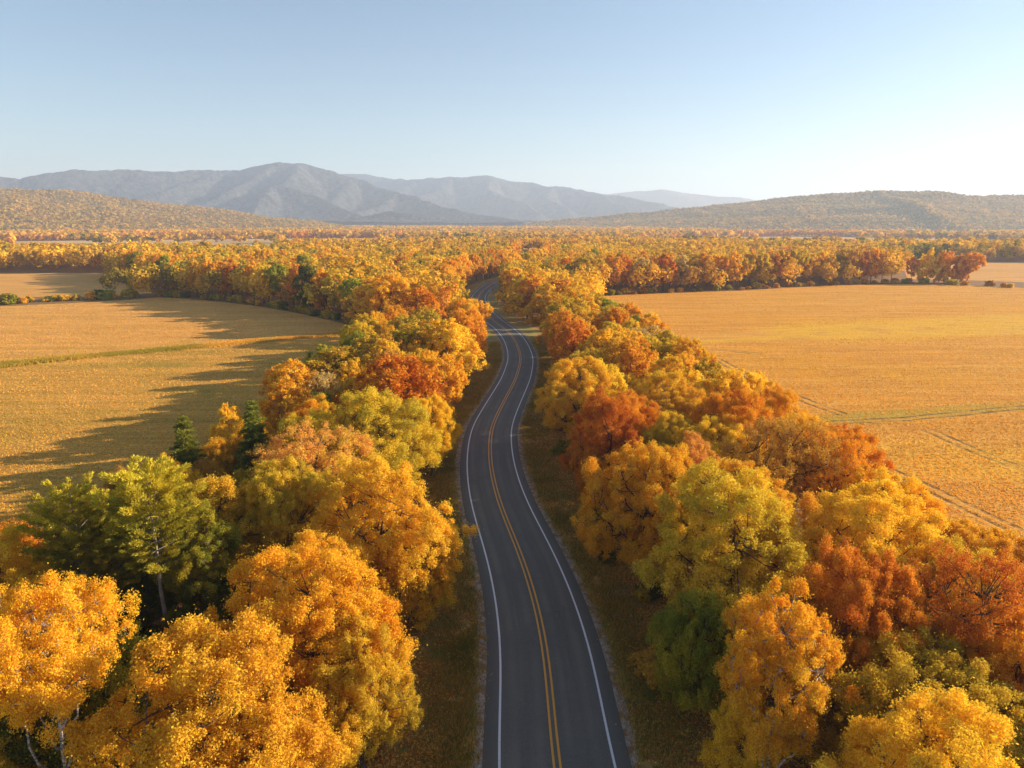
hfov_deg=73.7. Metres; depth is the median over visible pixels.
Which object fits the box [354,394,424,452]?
maple tree
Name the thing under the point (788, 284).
shrub
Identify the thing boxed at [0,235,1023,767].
ground
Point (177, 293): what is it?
shrub
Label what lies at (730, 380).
maple tree
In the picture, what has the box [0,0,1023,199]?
sky
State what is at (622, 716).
gravel shoulder
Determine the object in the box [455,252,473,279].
maple tree
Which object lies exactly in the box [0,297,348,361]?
field
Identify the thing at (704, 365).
aspen tree
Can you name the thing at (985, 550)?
maple tree
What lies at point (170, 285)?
aspen tree
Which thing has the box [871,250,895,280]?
aspen tree
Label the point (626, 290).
shrub
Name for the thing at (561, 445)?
shrub
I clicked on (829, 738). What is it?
understorey tree
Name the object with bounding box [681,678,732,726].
shrub
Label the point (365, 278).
aspen tree
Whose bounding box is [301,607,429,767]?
maple tree
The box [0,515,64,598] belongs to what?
understorey tree
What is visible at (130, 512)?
pine tree
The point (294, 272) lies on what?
maple tree
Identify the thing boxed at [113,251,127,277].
maple tree
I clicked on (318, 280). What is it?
aspen tree
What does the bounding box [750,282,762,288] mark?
shrub
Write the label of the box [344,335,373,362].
maple tree
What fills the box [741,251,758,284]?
maple tree
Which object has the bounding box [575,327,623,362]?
maple tree
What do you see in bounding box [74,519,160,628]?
pine tree
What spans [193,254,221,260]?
maple tree
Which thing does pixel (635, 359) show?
maple tree
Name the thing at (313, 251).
aspen tree
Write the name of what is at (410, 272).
maple tree
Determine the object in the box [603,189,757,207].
mountains
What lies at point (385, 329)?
aspen tree
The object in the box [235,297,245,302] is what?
shrub
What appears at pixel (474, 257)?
aspen tree
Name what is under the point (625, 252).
maple tree
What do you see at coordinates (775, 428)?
thinning tree
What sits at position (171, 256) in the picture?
maple tree
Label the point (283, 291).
aspen tree
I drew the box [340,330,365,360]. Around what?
maple tree
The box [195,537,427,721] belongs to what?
maple tree
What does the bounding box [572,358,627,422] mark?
maple tree
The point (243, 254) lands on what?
maple tree
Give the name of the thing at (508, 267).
aspen tree
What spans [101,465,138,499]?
understorey tree
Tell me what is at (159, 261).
maple tree
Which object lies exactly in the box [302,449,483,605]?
maple tree
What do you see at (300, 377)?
aspen tree
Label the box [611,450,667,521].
maple tree
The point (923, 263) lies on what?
understorey tree
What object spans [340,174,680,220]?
mountains
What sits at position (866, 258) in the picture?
maple tree
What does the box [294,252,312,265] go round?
maple tree
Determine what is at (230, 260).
maple tree
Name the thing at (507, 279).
aspen tree
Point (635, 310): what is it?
maple tree
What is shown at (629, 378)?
maple tree
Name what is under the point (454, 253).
maple tree
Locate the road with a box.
[460,280,631,767]
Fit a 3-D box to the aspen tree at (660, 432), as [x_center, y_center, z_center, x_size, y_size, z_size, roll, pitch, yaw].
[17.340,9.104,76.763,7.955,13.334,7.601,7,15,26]
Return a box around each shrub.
[0,293,19,304]
[19,297,28,302]
[45,296,54,301]
[52,295,59,300]
[59,295,71,300]
[72,294,80,300]
[84,290,98,299]
[92,289,105,298]
[97,289,114,299]
[119,288,134,297]
[154,289,165,295]
[163,292,171,296]
[172,290,181,296]
[182,292,190,297]
[208,294,215,299]
[214,293,223,299]
[228,294,245,301]
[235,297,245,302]
[270,299,281,308]
[278,301,288,309]
[286,305,294,310]
[295,303,309,312]
[304,307,315,313]
[310,310,320,316]
[321,309,335,318]
[334,312,342,319]
[450,406,456,416]
[550,438,575,455]
[575,504,601,525]
[592,546,619,564]
[606,289,614,294]
[621,288,631,293]
[627,642,681,693]
[630,585,650,601]
[633,579,668,602]
[639,287,647,292]
[651,286,657,292]
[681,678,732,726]
[724,285,732,289]
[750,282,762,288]
[783,281,792,286]
[805,281,814,285]
[844,280,852,283]
[861,278,869,283]
[881,279,889,283]
[890,278,899,282]
[918,278,929,283]
[944,279,955,284]
[960,280,970,284]
[984,280,995,285]
[1005,283,1013,287]
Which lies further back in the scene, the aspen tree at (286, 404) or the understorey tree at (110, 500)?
the aspen tree at (286, 404)
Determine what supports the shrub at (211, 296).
on the ground at (80, 267)
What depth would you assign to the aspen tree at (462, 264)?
338.64 m
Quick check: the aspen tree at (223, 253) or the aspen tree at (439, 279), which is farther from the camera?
the aspen tree at (223, 253)
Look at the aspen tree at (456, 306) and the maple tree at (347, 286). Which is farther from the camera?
the maple tree at (347, 286)
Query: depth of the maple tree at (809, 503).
59.20 m
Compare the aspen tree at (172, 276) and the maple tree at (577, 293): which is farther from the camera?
the aspen tree at (172, 276)
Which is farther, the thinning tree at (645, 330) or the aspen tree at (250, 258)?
the aspen tree at (250, 258)
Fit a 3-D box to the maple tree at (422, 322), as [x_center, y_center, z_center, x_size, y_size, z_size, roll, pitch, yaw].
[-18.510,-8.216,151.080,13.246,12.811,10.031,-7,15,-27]
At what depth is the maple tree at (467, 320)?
155.68 m
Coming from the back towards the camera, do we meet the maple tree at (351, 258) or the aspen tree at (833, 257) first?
the aspen tree at (833, 257)
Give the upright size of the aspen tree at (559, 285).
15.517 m
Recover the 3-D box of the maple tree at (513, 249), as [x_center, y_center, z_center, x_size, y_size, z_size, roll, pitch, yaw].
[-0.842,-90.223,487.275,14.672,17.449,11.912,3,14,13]
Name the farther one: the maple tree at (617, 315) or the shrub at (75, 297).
the shrub at (75, 297)
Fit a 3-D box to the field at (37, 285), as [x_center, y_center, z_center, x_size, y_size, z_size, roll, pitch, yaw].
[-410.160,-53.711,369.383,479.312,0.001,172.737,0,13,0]
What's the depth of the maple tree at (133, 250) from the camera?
388.69 m
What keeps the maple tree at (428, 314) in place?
on the ground at (80, 267)
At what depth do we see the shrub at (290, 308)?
260.96 m
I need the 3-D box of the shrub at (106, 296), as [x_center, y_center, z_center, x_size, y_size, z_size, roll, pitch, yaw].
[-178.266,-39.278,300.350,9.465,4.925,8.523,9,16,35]
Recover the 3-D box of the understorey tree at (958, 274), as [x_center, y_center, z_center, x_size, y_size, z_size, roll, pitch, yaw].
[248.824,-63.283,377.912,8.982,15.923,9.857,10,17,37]
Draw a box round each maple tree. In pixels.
[55,603,356,767]
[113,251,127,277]
[122,248,139,270]
[125,251,150,266]
[134,253,148,263]
[144,252,163,263]
[145,257,174,288]
[154,254,171,289]
[168,254,185,260]
[174,246,190,255]
[182,258,204,296]
[188,249,216,259]
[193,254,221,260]
[194,257,220,295]
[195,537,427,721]
[201,260,241,297]
[217,262,239,294]
[222,253,241,261]
[222,258,240,291]
[225,448,337,569]
[237,246,262,253]
[238,260,256,301]
[239,248,261,254]
[239,251,257,258]
[247,262,274,302]
[255,247,272,261]
[257,363,318,397]
[260,407,350,517]
[261,260,277,267]
[262,263,289,299]
[274,249,290,259]
[285,262,311,303]
[290,262,317,306]
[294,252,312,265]
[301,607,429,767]
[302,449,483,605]
[310,253,322,262]
[310,267,337,309]
[312,263,324,270]
[317,381,444,495]
[326,357,375,421]
[329,352,448,431]
[331,247,345,254]
[333,254,354,266]
[335,262,353,272]
[337,276,361,312]
[338,313,381,346]
[340,277,408,319]
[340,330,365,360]
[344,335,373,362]
[353,253,370,266]
[353,260,382,272]
[353,264,380,278]
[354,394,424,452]
[361,271,410,318]
[361,313,397,327]
[361,338,404,364]
[366,310,387,334]
[382,304,405,319]
[385,314,410,329]
[386,286,448,315]
[387,265,405,276]
[388,318,457,359]
[396,251,413,257]
[402,343,420,354]
[404,268,433,286]
[405,349,469,406]
[408,311,421,320]
[408,348,444,384]
[411,394,463,475]
[412,308,441,329]
[415,316,491,385]
[419,318,440,333]
[423,255,441,265]
[433,263,466,280]
[436,258,467,283]
[439,263,455,274]
[439,267,463,293]
[440,258,462,278]
[444,250,469,257]
[446,297,493,322]
[449,308,489,352]
[450,246,467,253]
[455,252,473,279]
[456,256,471,279]
[473,252,488,280]
[480,249,494,277]
[487,247,498,277]
[495,274,542,319]
[496,260,522,275]
[500,266,526,289]
[506,246,520,253]
[507,271,528,315]
[508,251,521,259]
[516,290,564,329]
[519,251,535,259]
[531,247,546,253]
[533,353,620,441]
[534,307,586,347]
[539,296,599,331]
[543,356,590,397]
[547,316,597,365]
[551,317,598,355]
[554,385,647,510]
[560,287,601,305]
[567,347,624,385]
[569,255,601,279]
[569,436,709,584]
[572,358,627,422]
[573,310,602,325]
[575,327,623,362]
[582,300,606,310]
[582,388,668,473]
[586,249,599,257]
[587,291,607,303]
[593,307,634,334]
[596,297,617,308]
[597,325,647,359]
[598,305,633,324]
[598,335,666,389]
[604,301,621,307]
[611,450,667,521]
[614,335,673,364]
[615,250,630,283]
[617,301,642,317]
[617,373,647,396]
[624,453,818,639]
[630,314,647,325]
[635,316,670,332]
[646,369,713,425]
[651,428,720,566]
[653,253,678,291]
[654,328,684,357]
[663,335,722,371]
[668,351,699,378]
[670,413,768,476]
[679,255,712,288]
[679,456,822,576]
[686,387,781,460]
[700,366,774,400]
[704,253,723,283]
[728,256,756,286]
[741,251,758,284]
[741,561,854,699]
[747,252,777,282]
[752,381,818,471]
[767,409,831,477]
[771,249,794,284]
[774,474,954,622]
[778,420,898,528]
[779,249,801,281]
[781,533,935,742]
[798,462,949,556]
[803,674,1020,767]
[809,252,833,283]
[810,250,828,279]
[827,610,1023,766]
[844,592,977,733]
[847,250,873,279]
[861,247,883,282]
[892,531,1018,678]
[903,514,1023,617]
[942,606,1023,767]
[955,251,986,280]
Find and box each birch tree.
[0,568,142,767]
[710,567,864,767]
[712,254,729,284]
[790,247,813,282]
[842,247,864,279]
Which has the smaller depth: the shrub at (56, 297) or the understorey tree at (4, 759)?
the understorey tree at (4, 759)
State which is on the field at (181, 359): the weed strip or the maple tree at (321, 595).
the weed strip
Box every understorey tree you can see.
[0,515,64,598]
[0,627,142,767]
[0,714,75,767]
[43,529,86,584]
[66,612,165,767]
[69,486,120,575]
[78,571,180,645]
[94,504,176,592]
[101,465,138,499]
[138,447,203,527]
[157,567,261,662]
[176,496,249,568]
[190,457,227,482]
[191,483,229,503]
[196,435,238,479]
[215,414,276,476]
[230,466,254,496]
[305,391,346,427]
[370,518,458,633]
[644,582,735,717]
[697,685,795,767]
[794,674,851,767]
[914,247,942,280]
[927,253,950,282]
[934,250,964,282]
[954,255,970,282]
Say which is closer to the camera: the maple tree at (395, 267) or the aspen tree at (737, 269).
the maple tree at (395, 267)
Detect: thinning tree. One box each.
[243,418,375,538]
[304,369,341,409]
[628,324,672,340]
[717,412,847,509]
[779,427,881,501]
[905,536,1023,685]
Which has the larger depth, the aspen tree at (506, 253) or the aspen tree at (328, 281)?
the aspen tree at (506, 253)
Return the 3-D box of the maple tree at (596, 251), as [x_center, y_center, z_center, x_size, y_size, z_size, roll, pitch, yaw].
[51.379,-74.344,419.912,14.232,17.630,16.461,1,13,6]
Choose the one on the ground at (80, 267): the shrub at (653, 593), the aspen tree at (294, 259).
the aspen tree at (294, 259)
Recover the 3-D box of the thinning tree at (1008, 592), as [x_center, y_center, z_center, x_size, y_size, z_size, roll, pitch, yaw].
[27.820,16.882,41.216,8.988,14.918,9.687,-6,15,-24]
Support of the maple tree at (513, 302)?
on the ground at (80, 267)
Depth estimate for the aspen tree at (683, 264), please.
332.35 m
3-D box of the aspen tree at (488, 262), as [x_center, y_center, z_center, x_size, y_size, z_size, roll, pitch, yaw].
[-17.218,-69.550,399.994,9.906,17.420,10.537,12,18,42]
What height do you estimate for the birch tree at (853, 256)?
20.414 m
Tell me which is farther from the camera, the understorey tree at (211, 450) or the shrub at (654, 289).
the shrub at (654, 289)
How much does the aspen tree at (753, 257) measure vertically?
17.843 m
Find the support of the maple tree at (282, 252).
on the ground at (80, 267)
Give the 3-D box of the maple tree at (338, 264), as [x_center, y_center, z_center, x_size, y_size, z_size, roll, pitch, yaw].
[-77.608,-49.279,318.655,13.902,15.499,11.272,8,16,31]
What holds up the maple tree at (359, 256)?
on the ground at (80, 267)
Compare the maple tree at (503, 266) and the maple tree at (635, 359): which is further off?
the maple tree at (503, 266)
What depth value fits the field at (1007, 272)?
449.69 m
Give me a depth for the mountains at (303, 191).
4705.72 m
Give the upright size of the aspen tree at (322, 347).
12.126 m
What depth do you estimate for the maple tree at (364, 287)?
210.91 m
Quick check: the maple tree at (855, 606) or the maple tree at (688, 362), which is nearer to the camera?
the maple tree at (855, 606)
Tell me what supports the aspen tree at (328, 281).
on the ground at (80, 267)
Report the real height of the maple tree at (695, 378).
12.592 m
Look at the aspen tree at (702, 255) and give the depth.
336.31 m
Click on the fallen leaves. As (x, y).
(429, 665)
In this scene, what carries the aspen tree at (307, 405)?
on the ground at (80, 267)
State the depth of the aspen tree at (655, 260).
328.48 m
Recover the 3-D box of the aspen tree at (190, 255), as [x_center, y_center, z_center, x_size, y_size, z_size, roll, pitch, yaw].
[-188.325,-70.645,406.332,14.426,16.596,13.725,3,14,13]
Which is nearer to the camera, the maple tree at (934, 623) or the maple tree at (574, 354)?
the maple tree at (934, 623)
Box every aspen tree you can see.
[0,522,61,655]
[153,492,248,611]
[162,262,178,289]
[165,262,190,295]
[167,473,304,610]
[186,251,201,259]
[206,402,244,444]
[220,252,232,258]
[231,264,250,296]
[245,255,257,263]
[249,524,377,632]
[250,265,280,301]
[256,377,313,433]
[266,358,315,417]
[272,398,337,443]
[279,271,298,306]
[288,257,296,262]
[297,344,340,372]
[301,394,344,423]
[303,345,363,391]
[307,248,317,255]
[310,272,340,313]
[320,268,343,311]
[326,254,338,262]
[334,275,352,311]
[340,319,378,342]
[355,276,379,300]
[356,333,409,356]
[365,346,408,378]
[377,324,397,346]
[391,256,409,265]
[408,305,428,316]
[423,303,448,319]
[426,277,443,300]
[441,311,455,319]
[443,274,462,288]
[447,298,468,312]
[448,276,469,301]
[453,257,467,273]
[459,302,481,325]
[467,253,480,283]
[469,255,483,281]
[480,250,489,279]
[492,253,500,275]
[494,249,505,274]
[497,266,515,293]
[499,248,508,257]
[501,272,516,292]
[518,274,543,315]
[543,277,579,301]
[556,257,574,270]
[597,321,622,332]
[604,254,623,286]
[618,254,633,287]
[621,318,642,335]
[629,257,654,287]
[631,370,706,442]
[638,251,648,259]
[638,408,692,451]
[639,310,661,329]
[645,256,660,285]
[646,352,691,389]
[671,255,689,285]
[692,356,721,391]
[695,252,715,289]
[722,251,748,288]
[747,253,763,282]
[757,251,782,285]
[798,253,820,280]
[801,491,891,559]
[822,253,839,278]
[833,249,851,282]
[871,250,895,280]
[887,251,901,281]
[906,256,919,278]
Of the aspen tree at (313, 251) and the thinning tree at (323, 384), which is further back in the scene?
the aspen tree at (313, 251)
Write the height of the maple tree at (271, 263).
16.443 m
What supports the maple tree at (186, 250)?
on the ground at (80, 267)
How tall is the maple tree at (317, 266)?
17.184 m
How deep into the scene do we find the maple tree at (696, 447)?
63.39 m
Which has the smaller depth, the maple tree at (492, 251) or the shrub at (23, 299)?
the shrub at (23, 299)
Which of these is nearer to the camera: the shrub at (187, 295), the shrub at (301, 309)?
the shrub at (301, 309)
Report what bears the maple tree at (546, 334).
on the verge at (530, 331)
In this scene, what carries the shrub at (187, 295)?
on the ground at (80, 267)
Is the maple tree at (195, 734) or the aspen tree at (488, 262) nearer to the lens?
the maple tree at (195, 734)
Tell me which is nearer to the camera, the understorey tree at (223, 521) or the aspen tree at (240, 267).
the understorey tree at (223, 521)
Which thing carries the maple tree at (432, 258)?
on the ground at (80, 267)
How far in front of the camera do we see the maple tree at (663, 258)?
328.60 m
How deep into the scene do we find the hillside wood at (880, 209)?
2375.72 m
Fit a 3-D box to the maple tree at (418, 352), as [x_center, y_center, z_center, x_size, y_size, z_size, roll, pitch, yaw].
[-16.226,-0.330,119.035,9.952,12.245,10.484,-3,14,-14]
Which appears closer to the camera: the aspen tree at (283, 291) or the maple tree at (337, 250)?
the aspen tree at (283, 291)
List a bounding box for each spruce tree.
[166,415,206,472]
[230,400,272,484]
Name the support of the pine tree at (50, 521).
on the ground at (80, 267)
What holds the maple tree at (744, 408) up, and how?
on the ground at (80, 267)
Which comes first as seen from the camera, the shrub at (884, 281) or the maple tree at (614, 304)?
the maple tree at (614, 304)
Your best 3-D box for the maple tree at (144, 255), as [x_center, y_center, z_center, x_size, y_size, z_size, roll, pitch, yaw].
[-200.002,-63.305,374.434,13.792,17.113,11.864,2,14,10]
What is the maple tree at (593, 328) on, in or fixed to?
on the ground at (80, 267)
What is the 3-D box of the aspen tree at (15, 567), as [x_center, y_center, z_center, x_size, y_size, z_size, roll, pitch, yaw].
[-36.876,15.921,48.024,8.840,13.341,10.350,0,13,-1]
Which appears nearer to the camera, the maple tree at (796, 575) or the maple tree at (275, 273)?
the maple tree at (796, 575)
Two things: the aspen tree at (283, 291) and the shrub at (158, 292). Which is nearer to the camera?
the aspen tree at (283, 291)
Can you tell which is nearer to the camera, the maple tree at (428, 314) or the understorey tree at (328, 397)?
the understorey tree at (328, 397)
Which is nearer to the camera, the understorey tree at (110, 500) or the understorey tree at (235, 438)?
the understorey tree at (110, 500)
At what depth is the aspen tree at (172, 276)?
311.16 m
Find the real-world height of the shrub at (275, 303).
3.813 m
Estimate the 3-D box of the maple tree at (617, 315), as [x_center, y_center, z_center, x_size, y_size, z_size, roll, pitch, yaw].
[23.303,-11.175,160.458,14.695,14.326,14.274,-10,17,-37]
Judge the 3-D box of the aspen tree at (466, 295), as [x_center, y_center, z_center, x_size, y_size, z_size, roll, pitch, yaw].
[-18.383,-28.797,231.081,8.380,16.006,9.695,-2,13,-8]
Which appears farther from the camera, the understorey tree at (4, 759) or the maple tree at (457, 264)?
the maple tree at (457, 264)
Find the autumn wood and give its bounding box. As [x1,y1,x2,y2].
[0,229,1023,313]
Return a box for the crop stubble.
[0,284,1023,570]
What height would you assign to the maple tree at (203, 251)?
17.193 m
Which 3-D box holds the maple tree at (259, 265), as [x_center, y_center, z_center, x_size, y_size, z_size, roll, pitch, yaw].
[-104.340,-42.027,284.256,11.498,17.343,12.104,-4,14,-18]
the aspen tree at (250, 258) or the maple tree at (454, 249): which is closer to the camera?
the aspen tree at (250, 258)
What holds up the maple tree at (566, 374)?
on the ground at (80, 267)
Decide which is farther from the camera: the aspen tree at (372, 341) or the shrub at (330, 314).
the shrub at (330, 314)
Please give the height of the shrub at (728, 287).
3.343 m
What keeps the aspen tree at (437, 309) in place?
on the ground at (80, 267)
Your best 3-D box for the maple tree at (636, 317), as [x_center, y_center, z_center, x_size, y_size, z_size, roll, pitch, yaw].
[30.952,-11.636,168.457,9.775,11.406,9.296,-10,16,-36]
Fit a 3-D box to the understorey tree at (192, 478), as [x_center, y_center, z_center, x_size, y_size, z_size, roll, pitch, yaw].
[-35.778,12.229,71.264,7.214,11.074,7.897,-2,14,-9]
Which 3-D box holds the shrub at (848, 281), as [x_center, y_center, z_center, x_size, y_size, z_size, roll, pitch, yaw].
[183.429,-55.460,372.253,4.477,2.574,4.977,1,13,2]
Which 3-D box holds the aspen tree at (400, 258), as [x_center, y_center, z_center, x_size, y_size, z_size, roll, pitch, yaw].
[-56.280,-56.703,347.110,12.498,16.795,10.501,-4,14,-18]
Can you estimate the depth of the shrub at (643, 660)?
49.98 m
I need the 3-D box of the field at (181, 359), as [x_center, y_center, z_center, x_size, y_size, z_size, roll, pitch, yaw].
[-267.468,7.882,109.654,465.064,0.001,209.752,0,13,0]
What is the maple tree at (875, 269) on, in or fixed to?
on the ground at (80, 267)
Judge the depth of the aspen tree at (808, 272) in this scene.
364.57 m
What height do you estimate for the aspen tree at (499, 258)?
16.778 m
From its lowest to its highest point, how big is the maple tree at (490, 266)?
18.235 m
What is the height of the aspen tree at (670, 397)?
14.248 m
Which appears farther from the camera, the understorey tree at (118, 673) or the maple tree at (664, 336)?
the maple tree at (664, 336)
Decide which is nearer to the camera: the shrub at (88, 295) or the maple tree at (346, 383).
the maple tree at (346, 383)
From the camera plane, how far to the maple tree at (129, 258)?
378.88 m
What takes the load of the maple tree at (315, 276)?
on the ground at (80, 267)
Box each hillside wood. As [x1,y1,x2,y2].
[0,187,352,229]
[523,190,1023,231]
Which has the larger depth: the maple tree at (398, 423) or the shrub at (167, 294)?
the shrub at (167, 294)
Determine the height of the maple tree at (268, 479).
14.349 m
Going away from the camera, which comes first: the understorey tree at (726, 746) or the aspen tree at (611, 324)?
the understorey tree at (726, 746)
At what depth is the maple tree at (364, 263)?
296.13 m
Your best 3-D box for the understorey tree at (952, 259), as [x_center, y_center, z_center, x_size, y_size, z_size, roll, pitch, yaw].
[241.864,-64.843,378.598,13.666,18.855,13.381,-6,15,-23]
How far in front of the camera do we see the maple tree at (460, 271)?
293.91 m
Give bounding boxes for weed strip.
[0,332,340,368]
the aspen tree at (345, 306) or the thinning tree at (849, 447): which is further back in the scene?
the aspen tree at (345, 306)
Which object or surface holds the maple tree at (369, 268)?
on the ground at (80, 267)
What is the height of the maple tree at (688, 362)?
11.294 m
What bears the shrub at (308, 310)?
on the ground at (80, 267)
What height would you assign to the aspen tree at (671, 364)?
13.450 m
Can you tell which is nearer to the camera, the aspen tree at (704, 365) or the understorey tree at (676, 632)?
the understorey tree at (676, 632)
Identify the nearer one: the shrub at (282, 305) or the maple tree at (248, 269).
the shrub at (282, 305)
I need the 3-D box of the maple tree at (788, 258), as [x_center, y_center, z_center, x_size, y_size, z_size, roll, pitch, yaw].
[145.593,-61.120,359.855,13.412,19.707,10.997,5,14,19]
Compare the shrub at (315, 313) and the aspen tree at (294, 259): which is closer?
the shrub at (315, 313)
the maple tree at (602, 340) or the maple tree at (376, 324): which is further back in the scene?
the maple tree at (376, 324)
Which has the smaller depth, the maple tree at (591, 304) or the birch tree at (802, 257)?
the maple tree at (591, 304)
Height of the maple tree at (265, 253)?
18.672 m
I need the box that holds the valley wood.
[0,223,1023,240]
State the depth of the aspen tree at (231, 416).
90.34 m
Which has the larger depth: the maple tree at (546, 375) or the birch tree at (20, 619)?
the maple tree at (546, 375)
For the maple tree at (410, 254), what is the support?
on the ground at (80, 267)
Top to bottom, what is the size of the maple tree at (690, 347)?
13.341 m
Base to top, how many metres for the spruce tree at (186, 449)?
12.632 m
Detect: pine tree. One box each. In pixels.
[13,471,122,588]
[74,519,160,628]
[78,455,209,664]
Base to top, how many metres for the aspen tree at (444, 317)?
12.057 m
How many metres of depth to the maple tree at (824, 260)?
367.77 m
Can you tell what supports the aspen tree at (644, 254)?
on the ground at (80, 267)
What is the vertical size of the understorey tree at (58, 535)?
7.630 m
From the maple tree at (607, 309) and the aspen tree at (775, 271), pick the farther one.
the aspen tree at (775, 271)
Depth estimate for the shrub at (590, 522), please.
76.00 m
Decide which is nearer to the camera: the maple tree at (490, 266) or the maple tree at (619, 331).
the maple tree at (619, 331)
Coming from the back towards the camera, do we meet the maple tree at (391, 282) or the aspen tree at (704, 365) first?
the maple tree at (391, 282)
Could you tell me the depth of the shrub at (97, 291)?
298.88 m
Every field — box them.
[0,273,150,299]
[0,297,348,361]
[0,336,339,584]
[290,237,377,239]
[603,284,1023,666]
[904,263,1023,281]
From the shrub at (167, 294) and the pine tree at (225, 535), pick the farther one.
the shrub at (167, 294)
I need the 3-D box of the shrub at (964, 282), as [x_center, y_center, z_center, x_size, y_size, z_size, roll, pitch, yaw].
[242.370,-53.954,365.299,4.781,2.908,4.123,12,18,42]
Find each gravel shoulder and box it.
[454,281,503,767]
[487,284,640,767]
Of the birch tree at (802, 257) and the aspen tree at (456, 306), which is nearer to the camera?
the aspen tree at (456, 306)
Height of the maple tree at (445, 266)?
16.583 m
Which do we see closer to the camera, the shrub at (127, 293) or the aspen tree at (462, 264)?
the shrub at (127, 293)
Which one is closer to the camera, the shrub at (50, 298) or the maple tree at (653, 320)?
the maple tree at (653, 320)
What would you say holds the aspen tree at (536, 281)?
on the ground at (80, 267)
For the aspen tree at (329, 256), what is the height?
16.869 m
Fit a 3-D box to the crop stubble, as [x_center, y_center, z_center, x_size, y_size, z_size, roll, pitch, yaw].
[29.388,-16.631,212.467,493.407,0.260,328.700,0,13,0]
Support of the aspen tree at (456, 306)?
on the ground at (80, 267)
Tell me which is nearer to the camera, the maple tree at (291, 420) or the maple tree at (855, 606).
the maple tree at (855, 606)
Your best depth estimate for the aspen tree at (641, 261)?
324.65 m
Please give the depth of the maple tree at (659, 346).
124.77 m
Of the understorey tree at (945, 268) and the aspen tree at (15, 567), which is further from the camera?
the understorey tree at (945, 268)
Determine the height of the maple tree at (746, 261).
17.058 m
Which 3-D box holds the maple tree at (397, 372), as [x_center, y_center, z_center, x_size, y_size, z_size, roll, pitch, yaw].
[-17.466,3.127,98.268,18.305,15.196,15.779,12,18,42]
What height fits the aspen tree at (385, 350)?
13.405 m
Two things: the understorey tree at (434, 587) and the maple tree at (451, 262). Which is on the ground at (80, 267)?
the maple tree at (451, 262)
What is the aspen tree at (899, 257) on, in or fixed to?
on the ground at (80, 267)
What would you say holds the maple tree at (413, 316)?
on the ground at (80, 267)
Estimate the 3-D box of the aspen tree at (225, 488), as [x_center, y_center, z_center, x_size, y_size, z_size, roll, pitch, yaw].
[-23.047,13.403,57.539,11.190,13.870,10.584,-13,18,-43]
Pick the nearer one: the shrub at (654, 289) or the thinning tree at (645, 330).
the thinning tree at (645, 330)
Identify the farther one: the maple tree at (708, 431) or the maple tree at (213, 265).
the maple tree at (213, 265)
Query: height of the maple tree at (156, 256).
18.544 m
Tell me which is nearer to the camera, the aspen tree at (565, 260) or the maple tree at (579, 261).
the maple tree at (579, 261)
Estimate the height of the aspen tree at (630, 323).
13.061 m
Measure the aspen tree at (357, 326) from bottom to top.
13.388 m
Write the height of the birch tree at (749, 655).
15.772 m
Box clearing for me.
[121,243,269,245]
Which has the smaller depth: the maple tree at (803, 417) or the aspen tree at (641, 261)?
the maple tree at (803, 417)
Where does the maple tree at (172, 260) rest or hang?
on the ground at (80, 267)
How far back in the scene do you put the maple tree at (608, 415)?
75.93 m
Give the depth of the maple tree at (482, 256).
389.52 m
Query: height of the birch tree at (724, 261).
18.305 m
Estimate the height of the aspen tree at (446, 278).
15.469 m
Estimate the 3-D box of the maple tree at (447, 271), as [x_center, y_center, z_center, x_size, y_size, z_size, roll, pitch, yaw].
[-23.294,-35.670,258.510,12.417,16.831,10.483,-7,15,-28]
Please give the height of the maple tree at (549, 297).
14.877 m
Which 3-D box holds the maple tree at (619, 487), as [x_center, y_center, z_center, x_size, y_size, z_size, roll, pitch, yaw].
[11.993,11.676,62.334,12.560,15.181,11.203,4,14,17]
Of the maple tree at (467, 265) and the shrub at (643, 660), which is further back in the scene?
the maple tree at (467, 265)
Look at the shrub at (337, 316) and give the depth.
234.85 m
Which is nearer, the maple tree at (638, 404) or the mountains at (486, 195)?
the maple tree at (638, 404)
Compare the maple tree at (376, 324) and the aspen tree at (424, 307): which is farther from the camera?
the aspen tree at (424, 307)
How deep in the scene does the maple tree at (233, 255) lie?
369.51 m
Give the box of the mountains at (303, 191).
[0,162,538,225]
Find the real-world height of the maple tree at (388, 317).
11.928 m
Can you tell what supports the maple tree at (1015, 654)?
on the ground at (80, 267)
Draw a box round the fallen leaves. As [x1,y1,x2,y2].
[211,355,834,767]
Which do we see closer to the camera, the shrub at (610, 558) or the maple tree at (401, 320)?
the shrub at (610, 558)
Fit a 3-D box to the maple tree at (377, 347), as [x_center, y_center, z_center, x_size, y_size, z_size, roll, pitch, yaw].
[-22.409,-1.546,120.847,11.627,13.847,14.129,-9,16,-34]
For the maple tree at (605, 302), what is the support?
on the ground at (80, 267)
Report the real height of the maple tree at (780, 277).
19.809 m
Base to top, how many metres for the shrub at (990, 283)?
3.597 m
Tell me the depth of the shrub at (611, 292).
315.16 m
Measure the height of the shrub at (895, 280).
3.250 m
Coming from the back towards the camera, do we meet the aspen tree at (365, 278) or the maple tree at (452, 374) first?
the aspen tree at (365, 278)

